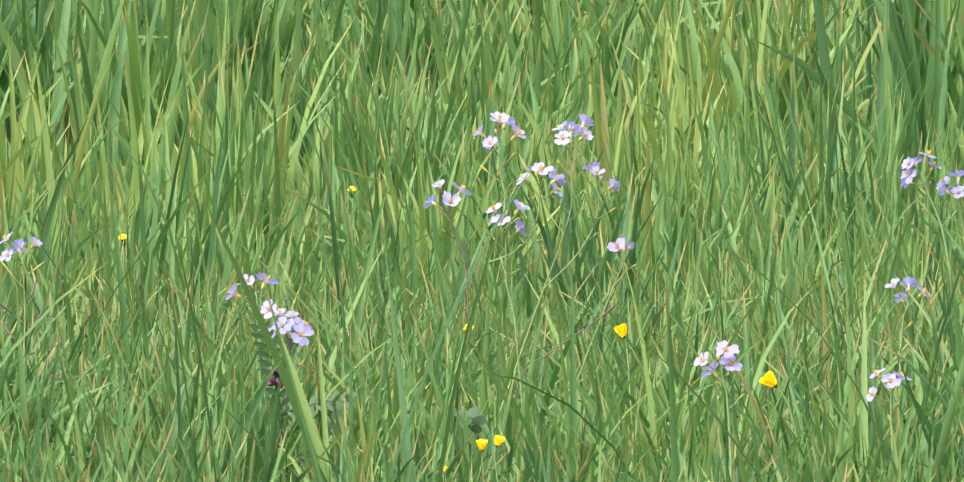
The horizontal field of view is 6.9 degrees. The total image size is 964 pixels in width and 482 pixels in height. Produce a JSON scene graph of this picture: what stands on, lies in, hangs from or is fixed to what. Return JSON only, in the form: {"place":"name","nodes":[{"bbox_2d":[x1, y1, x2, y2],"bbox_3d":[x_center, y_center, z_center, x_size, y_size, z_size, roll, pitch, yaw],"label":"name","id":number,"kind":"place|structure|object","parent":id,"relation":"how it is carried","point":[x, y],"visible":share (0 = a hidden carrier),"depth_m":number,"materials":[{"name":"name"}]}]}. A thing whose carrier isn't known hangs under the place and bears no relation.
{"place":"outdoors","nodes":[
{"label":"outdoors","id":0,"kind":"place"},
{"bbox_2d":[0,111,963,361],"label":"grass","id":1,"kind":"structure","parent":0,"point":[750,240],"depth_m":9.58,"materials":[{"name":"green plant"}]},
{"bbox_2d":[0,0,963,293],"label":"grass","id":2,"kind":"structure","parent":0,"point":[566,113],"depth_m":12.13,"materials":[{"name":"green plant"}]},
{"bbox_3d":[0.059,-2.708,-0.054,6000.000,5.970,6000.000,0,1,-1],"label":"meadow ground","id":3,"kind":"structure","parent":0,"visible":0},
{"bbox_2d":[0,232,46,373],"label":"cuckoo flower","id":4,"kind":"object","parent":3,"relation":"on","point":[17,246],"visible":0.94,"depth_m":5.60,"materials":[{"name":"green plant"}]},
{"bbox_2d":[119,234,126,269],"bbox_3d":[-0.386,0.084,8.774,0.013,0.185,0.036,0,1,32],"label":"buttercup","id":5,"kind":"object","parent":3,"relation":"on","point":[122,237],"visible":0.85,"depth_m":8.77,"materials":[{"name":"green plant"}]},
{"bbox_2d":[225,272,313,424],"bbox_3d":[-0.144,0.127,5.498,0.073,0.210,0.036,0,1,45],"label":"cuckoo flower","id":6,"kind":"object","parent":3,"relation":"on","point":[302,328],"visible":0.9,"depth_m":5.48,"materials":[{"name":"purple plant"}]},
{"bbox_2d":[224,313,359,481],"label":"vetch","id":7,"kind":"object","parent":3,"relation":"on","point":[275,382],"visible":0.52,"depth_m":5.44,"materials":[{"name":"green plant"}]},
{"bbox_2d":[326,400,346,473],"bbox_3d":[-0.100,0.171,5.518,0.018,0.123,0.013,0,1,11],"label":"clover","id":8,"kind":"object","parent":3,"relation":"on","point":[339,413],"visible":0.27,"depth_m":5.52,"materials":[{"name":"green plant"}]},
{"bbox_2d":[348,186,355,244],"bbox_3d":[-0.152,0.025,9.769,0.027,0.184,0.012,0,1,-30],"label":"buttercup","id":9,"kind":"object","parent":3,"relation":"on","point":[353,188],"visible":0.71,"depth_m":9.77,"materials":[{"name":"green plant"}]},
{"bbox_2d":[443,466,450,481],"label":"buttercup","id":10,"kind":"object","parent":3,"relation":"on","point":[444,468],"visible":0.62,"depth_m":4.87,"materials":[{"name":"yellow plant"}]},
{"bbox_2d":[69,456,835,481],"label":"thatch grass","id":11,"kind":"structure","parent":3,"relation":"on","point":[404,476],"depth_m":5.21,"materials":[{"name":"green plant"}]},
{"bbox_2d":[454,407,480,467],"bbox_3d":[-0.010,0.171,5.440,0.018,0.117,0.012,0,1,-1],"label":"clover","id":12,"kind":"object","parent":3,"relation":"on","point":[473,411],"visible":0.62,"depth_m":5.44,"materials":[{"name":"green plant"}]},
{"bbox_2d":[470,415,486,439],"bbox_3d":[-0.003,0.174,5.450,0.013,0.112,0.012,0,1,-14],"label":"clover","id":13,"kind":"object","parent":3,"relation":"on","point":[477,421],"visible":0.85,"depth_m":5.45,"materials":[{"name":"green plant"}]},
{"bbox_2d":[472,439,490,481],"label":"buttercup","id":14,"kind":"object","parent":3,"relation":"on","point":[481,443],"visible":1,"depth_m":4.87,"materials":[{"name":"yellow plant"}]},
{"bbox_2d":[0,39,963,355],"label":"grass tufts","id":15,"kind":"object","parent":3,"relation":"on","point":[220,171],"visible":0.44,"depth_m":9.95,"materials":[{"name":"green plant"}]},
{"bbox_2d":[0,239,963,481],"bbox_3d":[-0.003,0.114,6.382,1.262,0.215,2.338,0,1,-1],"label":"grass","id":16,"kind":"structure","parent":3,"relation":"on","point":[97,400],"depth_m":5.65,"materials":[{"name":"green plant"}]},
{"bbox_2d":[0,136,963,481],"bbox_3d":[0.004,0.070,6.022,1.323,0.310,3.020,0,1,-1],"label":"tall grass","id":17,"kind":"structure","parent":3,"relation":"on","point":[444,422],"depth_m":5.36,"materials":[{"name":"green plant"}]},
{"bbox_2d":[486,435,505,481],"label":"buttercup","id":18,"kind":"object","parent":3,"relation":"on","point":[498,440],"visible":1,"depth_m":4.92,"materials":[{"name":"yellow plant"}]},
{"bbox_2d":[424,111,620,472],"bbox_3d":[0.028,0.072,5.470,0.135,0.320,0.070,0,1,-1],"label":"cuckoo flower","id":19,"kind":"object","parent":3,"relation":"on","point":[490,142],"visible":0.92,"depth_m":5.47,"materials":[{"name":"purple plant"}]},
{"bbox_2d":[500,303,614,467],"bbox_3d":[0.048,0.137,5.461,0.084,0.188,0.002,0,1,-1],"label":"dry stalk","id":20,"kind":"object","parent":3,"relation":"on","point":[609,310],"visible":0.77,"depth_m":5.46,"materials":[{"name":"plant"}]},
{"bbox_2d":[563,237,636,458],"bbox_3d":[0.080,0.115,5.509,0.048,0.235,0.037,0,1,22],"label":"cuckoo flower","id":21,"kind":"object","parent":3,"relation":"on","point":[615,246],"visible":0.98,"depth_m":5.50,"materials":[{"name":"green plant"}]},
{"bbox_2d":[614,324,639,436],"bbox_3d":[0.100,0.144,5.502,0.018,0.176,0.009,0,1,-1],"label":"buttercup","id":22,"kind":"object","parent":3,"relation":"on","point":[621,330],"visible":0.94,"depth_m":5.50,"materials":[{"name":"yellow plant"}]},
{"bbox_2d":[694,340,743,481],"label":"cuckoo flower","id":23,"kind":"object","parent":3,"relation":"on","point":[728,358],"visible":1,"depth_m":5.05,"materials":[{"name":"purple plant"}]},
{"bbox_2d":[759,371,802,478],"bbox_3d":[0.203,0.158,5.423,0.032,0.142,0.013,0,1,-1],"label":"buttercup","id":24,"kind":"object","parent":3,"relation":"on","point":[768,379],"visible":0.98,"depth_m":5.42,"materials":[{"name":"yellow plant"}]},
{"bbox_2d":[865,368,911,481],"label":"cuckoo flower","id":25,"kind":"object","parent":3,"relation":"on","point":[889,378],"visible":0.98,"depth_m":5.22,"materials":[{"name":"purple plant"}]},
{"bbox_2d":[880,277,929,400],"bbox_3d":[0.297,0.128,5.646,0.036,0.207,0.030,0,1,-1],"label":"cuckoo flower","id":26,"kind":"object","parent":3,"relation":"on","point":[909,281],"visible":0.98,"depth_m":5.64,"materials":[{"name":"purple plant"}]},
{"bbox_2d":[900,150,963,289],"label":"cuckoo flower","id":27,"kind":"object","parent":3,"relation":"on","point":[907,176],"visible":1,"depth_m":6.12,"materials":[{"name":"purple plant"}]}
]}

